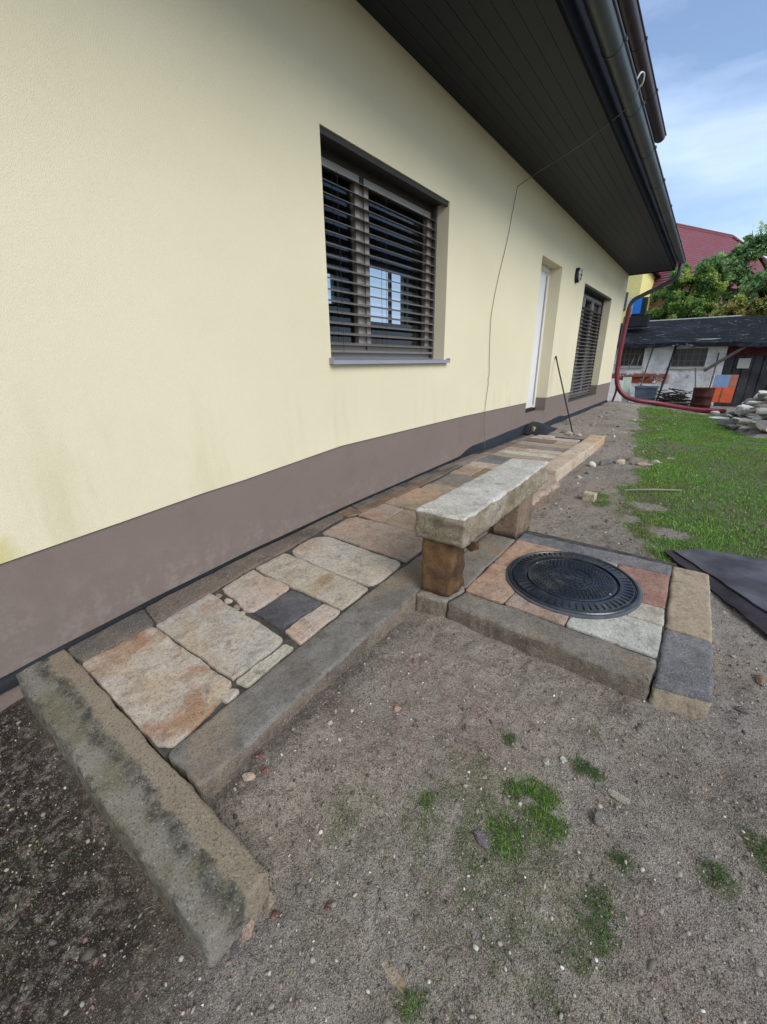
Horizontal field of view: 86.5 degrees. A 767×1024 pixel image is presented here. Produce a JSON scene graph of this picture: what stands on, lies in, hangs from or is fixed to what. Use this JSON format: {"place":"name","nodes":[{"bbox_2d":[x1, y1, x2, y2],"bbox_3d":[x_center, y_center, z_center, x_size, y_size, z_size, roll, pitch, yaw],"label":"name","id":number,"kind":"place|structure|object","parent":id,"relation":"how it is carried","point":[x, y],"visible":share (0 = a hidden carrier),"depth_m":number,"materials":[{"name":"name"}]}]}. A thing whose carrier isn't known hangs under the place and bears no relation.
{"place":"outdoors","nodes":[
{"label":"outdoors","id":0,"kind":"place"},
{"bbox_2d":[0,401,766,1023],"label":"ground","id":1,"kind":"structure","parent":0,"point":[668,949],"depth_m":1.18,"materials":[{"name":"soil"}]},
{"bbox_2d":[16,650,269,967],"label":"end slab","id":2,"kind":"structure","parent":1,"relation":"on","point":[203,870],"depth_m":1.22,"materials":[{"name":"stone"}]},
{"bbox_2d":[231,942,238,961],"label":"loose stone","id":3,"kind":"object","parent":1,"relation":"on","point":[234,950],"visible":1,"depth_m":0.99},
{"bbox_2d":[241,919,254,939],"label":"loose stone","id":4,"kind":"object","parent":1,"relation":"on","point":[246,931],"visible":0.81,"depth_m":1.03,"materials":[{"name":"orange stone"}]},
{"bbox_2d":[242,772,255,780],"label":"loose stone","id":5,"kind":"object","parent":1,"relation":"on","point":[248,776],"visible":1,"depth_m":1.36,"materials":[{"name":"beige stone"}]},
{"bbox_2d":[251,752,263,759],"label":"loose stone","id":6,"kind":"object","parent":1,"relation":"on","point":[260,755],"visible":1,"depth_m":1.42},
{"bbox_2d":[264,890,276,913],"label":"loose stone","id":7,"kind":"object","parent":1,"relation":"on","point":[270,900],"visible":1,"depth_m":1.07,"materials":[{"name":"beige stone"}]},
{"bbox_2d":[270,910,279,918],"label":"loose stone","id":8,"kind":"object","parent":1,"relation":"on","point":[275,913],"visible":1,"depth_m":1.05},
{"bbox_2d":[283,790,296,796],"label":"loose stone","id":9,"kind":"object","parent":1,"relation":"on","point":[290,792],"visible":1,"depth_m":1.32,"materials":[{"name":"beige stone"}]},
{"bbox_2d":[67,434,583,766],"bbox_3d":[0.724,-0.055,3.949,0.927,0.490,6.098,14,25,35],"label":"path bed","id":10,"kind":"object","parent":1,"relation":"on","point":[163,752],"visible":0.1,"depth_m":1.99,"materials":[{"name":"concrete"}]},
{"bbox_2d":[69,610,153,662],"bbox_3d":[-1.307,0.635,1.997,0.179,0.122,0.349,14,25,35],"label":"border stone","id":11,"kind":"object","parent":10,"relation":"on","point":[110,637],"visible":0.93,"depth_m":1.96,"materials":[{"name":"stone"}]},
{"bbox_2d":[83,627,231,747],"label":"paving slab","id":12,"kind":"structure","parent":10,"relation":"on","point":[161,688],"depth_m":1.67,"materials":[{"name":"beige stone"}]},
{"bbox_2d":[156,593,282,680],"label":"paving slab","id":13,"kind":"structure","parent":10,"relation":"on","point":[216,633],"depth_m":1.92,"materials":[{"name":"grey stone"}]},
{"bbox_2d":[221,688,238,703],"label":"filler stone","id":14,"kind":"object","parent":10,"relation":"on","point":[230,695],"visible":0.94,"depth_m":1.59,"materials":[{"name":"stone"}]},
{"bbox_2d":[146,513,343,623],"bbox_3d":[-0.755,0.320,2.653,0.188,0.187,1.504,14,25,35],"label":"border stone","id":15,"kind":"object","parent":10,"relation":"on","point":[164,608],"visible":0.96,"depth_m":2.42,"materials":[{"name":"stone"}]},
{"bbox_2d":[222,570,288,612],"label":"paving slab","id":16,"kind":"structure","parent":10,"relation":"on","point":[253,591],"depth_m":2.24,"materials":[{"name":"beige stone"}]},
{"bbox_2d":[236,644,292,687],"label":"paving slab","id":17,"kind":"structure","parent":10,"relation":"on","point":[256,672],"depth_m":1.72,"materials":[{"name":"stone"}]},
{"bbox_2d":[255,591,320,629],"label":"paving slab","id":18,"kind":"structure","parent":10,"relation":"on","point":[284,611],"depth_m":2.07,"materials":[{"name":"stone"}]},
{"bbox_2d":[256,553,367,610],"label":"paving slab","id":19,"kind":"structure","parent":10,"relation":"on","point":[332,589],"depth_m":2.30,"materials":[{"name":"stone"}]},
{"bbox_2d":[285,604,339,644],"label":"paving slab","id":20,"kind":"structure","parent":10,"relation":"on","point":[302,630],"depth_m":1.96,"materials":[{"name":"beige stone"}]},
{"bbox_2d":[292,537,399,586],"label":"paving slab","id":21,"kind":"structure","parent":10,"relation":"on","point":[362,566],"depth_m":2.50,"materials":[{"name":"grey stone"}]},
{"bbox_2d":[338,507,360,517],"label":"border stone","id":22,"kind":"object","parent":10,"relation":"on","point":[348,512],"visible":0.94,"depth_m":3.23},
{"bbox_2d":[322,517,422,562],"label":"paving slab","id":23,"kind":"structure","parent":10,"relation":"on","point":[400,544],"depth_m":2.79,"materials":[{"name":"brown stone"}]},
{"bbox_2d":[352,486,403,508],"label":"border stone","id":24,"kind":"object","parent":10,"relation":"on","point":[378,496],"visible":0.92,"depth_m":3.54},
{"bbox_2d":[359,503,402,522],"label":"paving slab","id":25,"kind":"structure","parent":10,"relation":"on","point":[383,513],"depth_m":3.20,"materials":[{"name":"beige stone"}]},
{"bbox_2d":[357,480,427,512],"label":"border stone","id":26,"kind":"object","parent":10,"relation":"on","point":[376,503],"visible":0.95,"depth_m":3.56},
{"bbox_2d":[384,509,415,531],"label":"paving slab","id":27,"kind":"structure","parent":10,"relation":"on","point":[405,519],"depth_m":3.04,"materials":[{"name":"beige stone"}]},
{"bbox_2d":[385,498,422,510],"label":"paving slab","id":28,"kind":"structure","parent":10,"relation":"on","point":[408,505],"depth_m":3.35,"materials":[{"name":"beige stone"}]},
{"bbox_2d":[398,469,440,487],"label":"border stone","id":29,"kind":"object","parent":10,"relation":"on","point":[418,478],"visible":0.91,"depth_m":4.05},
{"bbox_2d":[396,488,445,503],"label":"paving slab","id":30,"kind":"structure","parent":10,"relation":"on","point":[421,495],"depth_m":3.55,"materials":[{"name":"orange stone"}]},
{"bbox_2d":[421,483,455,492],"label":"paving slab","id":31,"kind":"structure","parent":10,"relation":"on","point":[439,488],"depth_m":3.75,"materials":[{"name":"beige stone"}]},
{"bbox_2d":[423,465,460,481],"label":"border stone","id":32,"kind":"object","parent":10,"relation":"on","point":[440,474],"visible":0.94,"depth_m":4.20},
{"bbox_2d":[433,473,476,487],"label":"paving slab","id":33,"kind":"structure","parent":10,"relation":"on","point":[454,480],"depth_m":3.97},
{"bbox_2d":[437,454,477,470],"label":"border stone","id":34,"kind":"object","parent":10,"relation":"on","point":[454,463],"visible":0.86,"depth_m":4.60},
{"bbox_2d":[450,466,483,475],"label":"paving slab","id":35,"kind":"structure","parent":10,"relation":"on","point":[467,470],"depth_m":4.28,"materials":[{"name":"beige stone"}]},
{"bbox_2d":[457,452,492,465],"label":"border stone","id":36,"kind":"object","parent":10,"relation":"on","point":[474,458],"visible":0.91,"depth_m":4.76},
{"bbox_2d":[472,468,490,476],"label":"paving slab","id":37,"kind":"structure","parent":10,"relation":"on","point":[481,472],"depth_m":4.18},
{"bbox_2d":[466,461,498,468],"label":"paving slab","id":38,"kind":"structure","parent":10,"relation":"on","point":[480,464],"depth_m":4.47,"materials":[{"name":"beige stone"}]},
{"bbox_2d":[476,455,520,464],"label":"paving slab","id":39,"kind":"structure","parent":10,"relation":"on","point":[494,459],"depth_m":4.69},
{"bbox_2d":[486,442,515,453],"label":"border stone","id":40,"kind":"object","parent":10,"relation":"on","point":[500,448],"visible":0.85,"depth_m":5.34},
{"bbox_2d":[505,446,527,450],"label":"paving slab","id":41,"kind":"structure","parent":10,"relation":"on","point":[515,448],"depth_m":5.24,"materials":[{"name":"beige stone"}]},
{"bbox_2d":[491,452,551,461],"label":"paving slab","id":42,"kind":"structure","parent":10,"relation":"on","point":[523,457],"depth_m":4.82,"materials":[{"name":"beige stone"}]},
{"bbox_2d":[511,434,534,442],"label":"border stone","id":43,"kind":"object","parent":10,"relation":"on","point":[522,439],"visible":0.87,"depth_m":5.87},
{"bbox_2d":[499,449,556,458],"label":"paving slab","id":44,"kind":"structure","parent":10,"relation":"on","point":[527,453],"depth_m":4.98,"materials":[{"name":"stone"}]},
{"bbox_2d":[511,443,568,451],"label":"paving slab","id":45,"kind":"structure","parent":10,"relation":"on","point":[540,447],"depth_m":5.27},
{"bbox_2d":[523,438,556,443],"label":"paving slab","id":46,"kind":"structure","parent":10,"relation":"on","point":[546,441],"depth_m":5.71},
{"bbox_2d":[524,448,562,455],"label":"paving slab","id":47,"kind":"structure","parent":10,"relation":"on","point":[557,453],"depth_m":5.04,"materials":[{"name":"beige stone"}]},
{"bbox_2d":[517,441,572,448],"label":"paving slab","id":48,"kind":"structure","parent":10,"relation":"on","point":[545,444],"depth_m":5.49,"materials":[{"name":"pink stone"}]},
{"bbox_2d":[530,436,579,441],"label":"paving slab","id":49,"kind":"structure","parent":10,"relation":"on","point":[553,438],"depth_m":5.84,"materials":[{"name":"beige stone"}]},
{"bbox_2d":[553,441,577,445],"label":"paving slab","id":50,"kind":"structure","parent":10,"relation":"on","point":[566,443],"depth_m":5.51,"materials":[{"name":"beige stone"}]},
{"bbox_2d":[168,532,486,804],"bbox_3d":[-0.006,0.569,2.139,0.231,0.339,2.152,14,25,35],"label":"kerb stone","id":51,"kind":"object","parent":1,"relation":"on","point":[211,758],"visible":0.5,"depth_m":1.62,"materials":[{"name":"stone"}]},
{"bbox_2d":[0,0,685,711],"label":"house","id":52,"kind":"structure","parent":1,"relation":"on","point":[252,254],"depth_m":2.42,"materials":[{"name":"beige paint"}]},
{"bbox_2d":[0,400,607,694],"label":"drainage membrane","id":53,"kind":"object","parent":52,"relation":"attached to","point":[8,681],"visible":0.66,"depth_m":2.91,"materials":[{"name":"plastic"}]},
{"bbox_2d":[319,126,449,363],"bbox_3d":[0.048,-1.932,3.330,0.269,1.354,1.686,14,25,35],"label":"window","id":54,"kind":"structure","parent":52,"relation":"in","point":[380,224],"depth_m":3.28,"materials":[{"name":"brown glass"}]},
{"bbox_2d":[526,264,549,407],"bbox_3d":[2.323,-2.718,6.473,0.080,2.130,0.990,14,25,35],"label":"door","id":55,"kind":"structure","parent":52,"relation":"in","point":[545,271],"depth_m":6.66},
{"bbox_2d":[484,71,644,441],"bbox_3d":[1.854,-2.328,4.490,1.209,3.327,0.518,14,25,35],"label":"cable","id":56,"kind":"object","parent":52,"relation":"hanging from","point":[643,73],"visible":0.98,"depth_m":4.38,"materials":[{"name":"grey metal"}]},
{"bbox_2d":[568,284,610,398],"bbox_3d":[4.410,-3.603,8.928,0.246,2.143,2.630,14,25,35],"label":"window","id":57,"kind":"structure","parent":52,"relation":"in","point":[593,300],"depth_m":9.21,"materials":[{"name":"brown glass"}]},
{"bbox_2d":[614,308,726,412],"bbox_3d":[8.196,-4.067,11.137,3.529,2.784,0.568,-2,20,-3],"label":"drain hose","id":58,"kind":"object","parent":52,"relation":"attached to","point":[622,393],"visible":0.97,"depth_m":11.26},
{"bbox_2d":[0,455,766,1012],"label":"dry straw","id":59,"kind":"object","parent":1,"relation":"on","point":[412,851],"visible":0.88,"depth_m":1.16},
{"bbox_2d":[0,491,766,1023],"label":"weed tufts","id":60,"kind":"object","parent":1,"relation":"on","point":[544,805],"visible":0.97,"depth_m":1.14,"materials":[{"name":"green plant"}]},
{"bbox_2d":[381,958,404,993],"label":"loose stone","id":61,"kind":"object","parent":1,"relation":"on","point":[394,978],"visible":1,"depth_m":0.94,"materials":[{"name":"stone"}]},
{"bbox_2d":[474,830,489,848],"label":"loose stone","id":62,"kind":"object","parent":1,"relation":"on","point":[482,839],"visible":1,"depth_m":1.17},
{"bbox_2d":[486,474,559,532],"bbox_3d":[1.177,-0.043,3.511,0.344,0.246,1.725,14,25,35],"label":"kerb stone","id":63,"kind":"object","parent":1,"relation":"on","point":[546,492],"visible":0.13,"depth_m":3.60,"materials":[{"name":"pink stone"}]},
{"bbox_2d":[447,530,675,690],"bbox_3d":[0.947,0.552,2.338,1.070,0.448,1.067,14,25,35],"label":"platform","id":64,"kind":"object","parent":1,"relation":"on","point":[599,548],"visible":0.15,"depth_m":2.40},
{"bbox_2d":[416,586,463,616],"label":"edging stone","id":65,"kind":"object","parent":64,"relation":"on","point":[431,603],"visible":0.27,"depth_m":2.12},
{"bbox_2d":[415,458,548,596],"bbox_3d":[0.682,0.020,2.556,0.318,0.459,1.433,14,25,35],"label":"stone bench","id":66,"kind":"object","parent":65,"relation":"on","point":[450,526],"visible":1,"depth_m":2.12,"materials":[{"name":"stone"}]},
{"bbox_2d":[463,533,514,587],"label":"edging stone","id":67,"kind":"object","parent":64,"relation":"on","point":[490,550],"visible":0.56,"depth_m":2.50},
{"bbox_2d":[466,563,514,603],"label":"paving slab","id":68,"kind":"structure","parent":64,"relation":"on","point":[491,583],"depth_m":2.18,"materials":[{"name":"orange stone"}]},
{"bbox_2d":[494,540,566,572],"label":"paving slab","id":69,"kind":"structure","parent":64,"relation":"on","point":[514,551],"depth_m":2.53,"materials":[{"name":"orange stone"}]},
{"bbox_2d":[505,592,568,625],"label":"paving slab","id":70,"kind":"structure","parent":64,"relation":"on","point":[517,601],"depth_m":1.97,"materials":[{"name":"pink stone"}]},
{"bbox_2d":[447,593,655,700],"bbox_3d":[0.714,0.604,1.880,0.897,0.180,0.173,15,25,37],"label":"edging stone","id":71,"kind":"object","parent":64,"relation":"on","point":[618,669],"visible":0.87,"depth_m":1.77,"materials":[{"name":"stone"}]},
{"bbox_2d":[506,551,642,619],"bbox_3d":[1.007,0.372,2.197,0.676,0.048,0.676,14,27,35],"label":"manhole cover","id":72,"kind":"object","parent":64,"relation":"on","point":[575,585],"visible":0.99,"depth_m":2.12,"materials":[{"name":"plastic"}]},
{"bbox_2d":[518,533,671,576],"bbox_3d":[1.265,0.317,2.537,0.861,0.175,0.158,14,25,35],"label":"edging stone","id":73,"kind":"object","parent":64,"relation":"on","point":[647,565],"visible":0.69,"depth_m":2.45,"materials":[{"name":"stone"}]},
{"bbox_2d":[566,615,661,657],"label":"paving slab","id":74,"kind":"structure","parent":64,"relation":"on","point":[635,634],"depth_m":1.80,"materials":[{"name":"white stone"}]},
{"bbox_2d":[616,565,669,608],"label":"paving slab","id":75,"kind":"structure","parent":64,"relation":"on","point":[653,586],"depth_m":2.13,"materials":[{"name":"red stone"}]},
{"bbox_2d":[628,603,664,626],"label":"paving slab","id":76,"kind":"structure","parent":64,"relation":"on","point":[649,613],"depth_m":1.91,"materials":[{"name":"stone"}]},
{"bbox_2d":[555,356,573,434],"bbox_3d":[2.990,-1.948,6.758,0.037,1.207,0.865,-3,20,-6],"label":"iron rod","id":77,"kind":"object","parent":1,"relation":"on","point":[564,394],"visible":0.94,"depth_m":6.74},
{"bbox_2d":[548,442,594,480],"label":"kerb stone","id":78,"kind":"object","parent":1,"relation":"on","point":[562,465],"visible":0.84,"depth_m":4.59,"materials":[{"name":"beige stone"}]},
{"bbox_2d":[582,491,596,501],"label":"loose stone","id":79,"kind":"object","parent":1,"relation":"on","point":[589,496],"visible":0.97,"depth_m":3.61,"materials":[{"name":"beige stone"}]},
{"bbox_2d":[581,435,604,451],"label":"kerb stone","id":80,"kind":"object","parent":1,"relation":"on","point":[598,440],"visible":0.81,"depth_m":5.61,"materials":[{"name":"stone"}]},
{"bbox_2d":[593,811,605,826],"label":"loose stone","id":81,"kind":"object","parent":1,"relation":"on","point":[599,818],"visible":1,"depth_m":1.19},
{"bbox_2d":[599,456,621,464],"bbox_3d":[2.682,-0.611,4.815,0.410,0.060,0.022,-12,23,-29],"label":"slate piece","id":82,"kind":"object","parent":1,"relation":"on","point":[607,461],"visible":0.86,"depth_m":4.79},
{"bbox_2d":[607,378,622,400],"bbox_3d":[7.818,-4.038,13.762,0.477,0.900,0.197,11,23,29],"label":"white sheet","id":83,"kind":"object","parent":1,"relation":"on","point":[618,396],"visible":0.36,"depth_m":13.76,"materials":[{"name":"paint"}]},
{"bbox_2d":[608,788,630,805],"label":"loose stone","id":84,"kind":"object","parent":1,"relation":"on","point":[619,797],"visible":1,"depth_m":1.25,"materials":[{"name":"stone"}]},
{"bbox_2d":[621,377,631,401],"bbox_3d":[8.326,-4.147,14.016,0.330,0.920,0.300,14,25,35],"label":"green sheet","id":85,"kind":"object","parent":1,"relation":"on","point":[626,385],"visible":0.57,"depth_m":13.98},
{"bbox_2d":[621,272,661,322],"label":"neighbour house","id":86,"kind":"structure","parent":1,"relation":"on","point":[637,285],"depth_m":27.01,"materials":[{"name":"yellow paint"}]},
{"bbox_2d":[634,386,659,404],"bbox_3d":[8.783,-3.883,13.678,0.670,0.645,0.600,14,25,35],"label":"mortar tub","id":87,"kind":"object","parent":1,"relation":"on","point":[643,392],"visible":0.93,"depth_m":13.46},
{"bbox_2d":[624,489,681,490],"bbox_3d":[2.498,-0.204,3.782,0.501,0.028,0.018,2,20,6],"label":"stick","id":88,"kind":"object","parent":1,"relation":"on","point":[651,489],"visible":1,"depth_m":3.78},
{"bbox_2d":[655,346,676,400],"bbox_3d":[9.682,-4.676,13.992,0.697,1.921,0.073,-14,24,-32],"label":"leaning pole","id":89,"kind":"object","parent":1,"relation":"on","point":[668,367],"visible":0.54,"depth_m":13.95,"materials":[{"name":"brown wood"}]},
{"bbox_2d":[647,388,691,407],"bbox_3d":[9.310,-3.593,12.957,1.567,0.713,0.867,14,25,35],"label":"brush pile","id":90,"kind":"object","parent":1,"relation":"on","point":[671,398],"visible":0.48,"depth_m":12.87,"materials":[{"name":"grey wood"}]},
{"bbox_2d":[648,629,713,719],"bbox_3d":[1.205,0.676,1.652,0.187,0.190,0.416,14,25,35],"label":"edging stone","id":91,"kind":"object","parent":1,"relation":"on","point":[683,682],"visible":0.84,"depth_m":1.55,"materials":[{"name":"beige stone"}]},
{"bbox_2d":[646,261,728,319],"bbox_3d":[14.143,-8.654,19.666,2.708,5.854,2.893,-6,21,-14],"label":"fruit tree","id":92,"kind":"object","parent":1,"relation":"on","point":[693,303],"visible":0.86,"depth_m":18.58,"materials":[{"name":"green plant"}]},
{"bbox_2d":[664,567,712,643],"bbox_3d":[1.520,0.504,2.050,0.175,0.194,0.658,13,24,33],"label":"edging stone","id":93,"kind":"object","parent":1,"relation":"on","point":[688,612],"visible":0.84,"depth_m":1.96,"materials":[{"name":"beige stone"}]},
{"bbox_2d":[612,315,766,406],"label":"old shed","id":94,"kind":"structure","parent":1,"relation":"on","point":[695,341],"depth_m":13.91,"materials":[{"name":"paint"}]},
{"bbox_2d":[620,348,644,367],"bbox_3d":[8.983,-5.594,14.798,0.890,0.708,0.190,14,25,35],"label":"window","id":95,"kind":"structure","parent":94,"relation":"in","point":[628,354],"depth_m":14.82,"materials":[{"name":"paint"}]},
{"bbox_2d":[622,297,649,327],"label":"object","id":96,"kind":"object","parent":94,"relation":"on","point":[639,317],"visible":0.68,"depth_m":15.05,"materials":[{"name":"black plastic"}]},
{"bbox_2d":[669,348,708,368],"bbox_3d":[10.346,-5.203,13.843,1.082,0.658,0.190,14,25,35],"label":"window","id":97,"kind":"structure","parent":94,"relation":"in","point":[686,358],"depth_m":13.85,"materials":[{"name":"glass"}]},
{"bbox_2d":[703,346,747,371],"bbox_3d":[10.939,-4.923,13.023,1.042,0.876,0.105,14,25,35],"label":"leaning pole","id":98,"kind":"object","parent":94,"relation":"attached to","point":[724,358],"visible":1,"depth_m":13.02,"materials":[{"name":"grey wood"}]},
{"bbox_2d":[690,387,715,412],"bbox_3d":[9.221,-3.244,11.823,0.528,0.685,0.534,14,25,35],"label":"rusty barrel","id":99,"kind":"object","parent":1,"relation":"on","point":[702,397],"visible":0.82,"depth_m":11.64,"materials":[{"name":"metal"}]},
{"bbox_2d":[649,223,766,353],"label":"red roof house","id":100,"kind":"structure","parent":1,"relation":"on","point":[699,244],"depth_m":32.72,"materials":[{"name":"tile"}]},
{"bbox_2d":[664,550,766,634],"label":"roofing sheet","id":101,"kind":"object","parent":1,"relation":"on","point":[753,614],"visible":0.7,"depth_m":2.13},
{"bbox_2d":[675,549,766,611],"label":"roofing sheet","id":102,"kind":"object","parent":101,"relation":"on","point":[744,576],"visible":1,"depth_m":2.38,"materials":[{"name":"grey metal"}]},
{"bbox_2d":[712,375,738,402],"bbox_3d":[10.529,-3.825,12.640,0.600,0.808,0.284,14,25,35],"label":"leaning board","id":103,"kind":"object","parent":1,"relation":"on","point":[724,385],"visible":0.95,"depth_m":12.61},
{"bbox_2d":[687,219,766,310],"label":"walnut tree","id":104,"kind":"object","parent":1,"relation":"on","point":[739,273],"visible":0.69,"depth_m":17.99,"materials":[{"name":"green plant"}]},
{"bbox_2d":[709,292,766,317],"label":"autumn bush","id":105,"kind":"object","parent":1,"relation":"on","point":[738,304],"visible":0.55,"depth_m":16.01,"materials":[{"name":"green plant"}]},
{"bbox_2d":[734,706,748,713],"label":"loose stone","id":106,"kind":"object","parent":1,"relation":"on","point":[741,709],"visible":1,"depth_m":1.52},
{"bbox_2d":[736,400,766,438],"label":"rubble fines","id":107,"kind":"object","parent":1,"relation":"on","point":[753,432],"visible":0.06,"depth_m":7.75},
{"bbox_2d":[718,419,734,425],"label":"rubble stone","id":108,"kind":"object","parent":107,"relation":"on","point":[723,422],"visible":0.61,"depth_m":9.25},
{"bbox_2d":[753,420,766,431],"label":"rubble stone","id":109,"kind":"object","parent":107,"relation":"on","point":[761,425],"visible":0.91,"depth_m":7.45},
{"bbox_2d":[755,408,766,416],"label":"rubble stone","id":110,"kind":"object","parent":107,"relation":"on","point":[761,412],"visible":1,"depth_m":7.98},
{"bbox_2d":[756,675,764,683],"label":"loose stone","id":111,"kind":"object","parent":1,"relation":"on","point":[760,679],"visible":1,"depth_m":1.63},
{"bbox_2d":[605,406,766,567],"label":"lawn grass","id":112,"kind":"structure","parent":0,"point":[726,432],"depth_m":4.11,"materials":[{"name":"plant"}]},
{"bbox_2d":[639,0,766,257],"label":"sky","id":113,"kind":"structure","parent":0,"point":[709,57],"materials":[{"name":"blue"}]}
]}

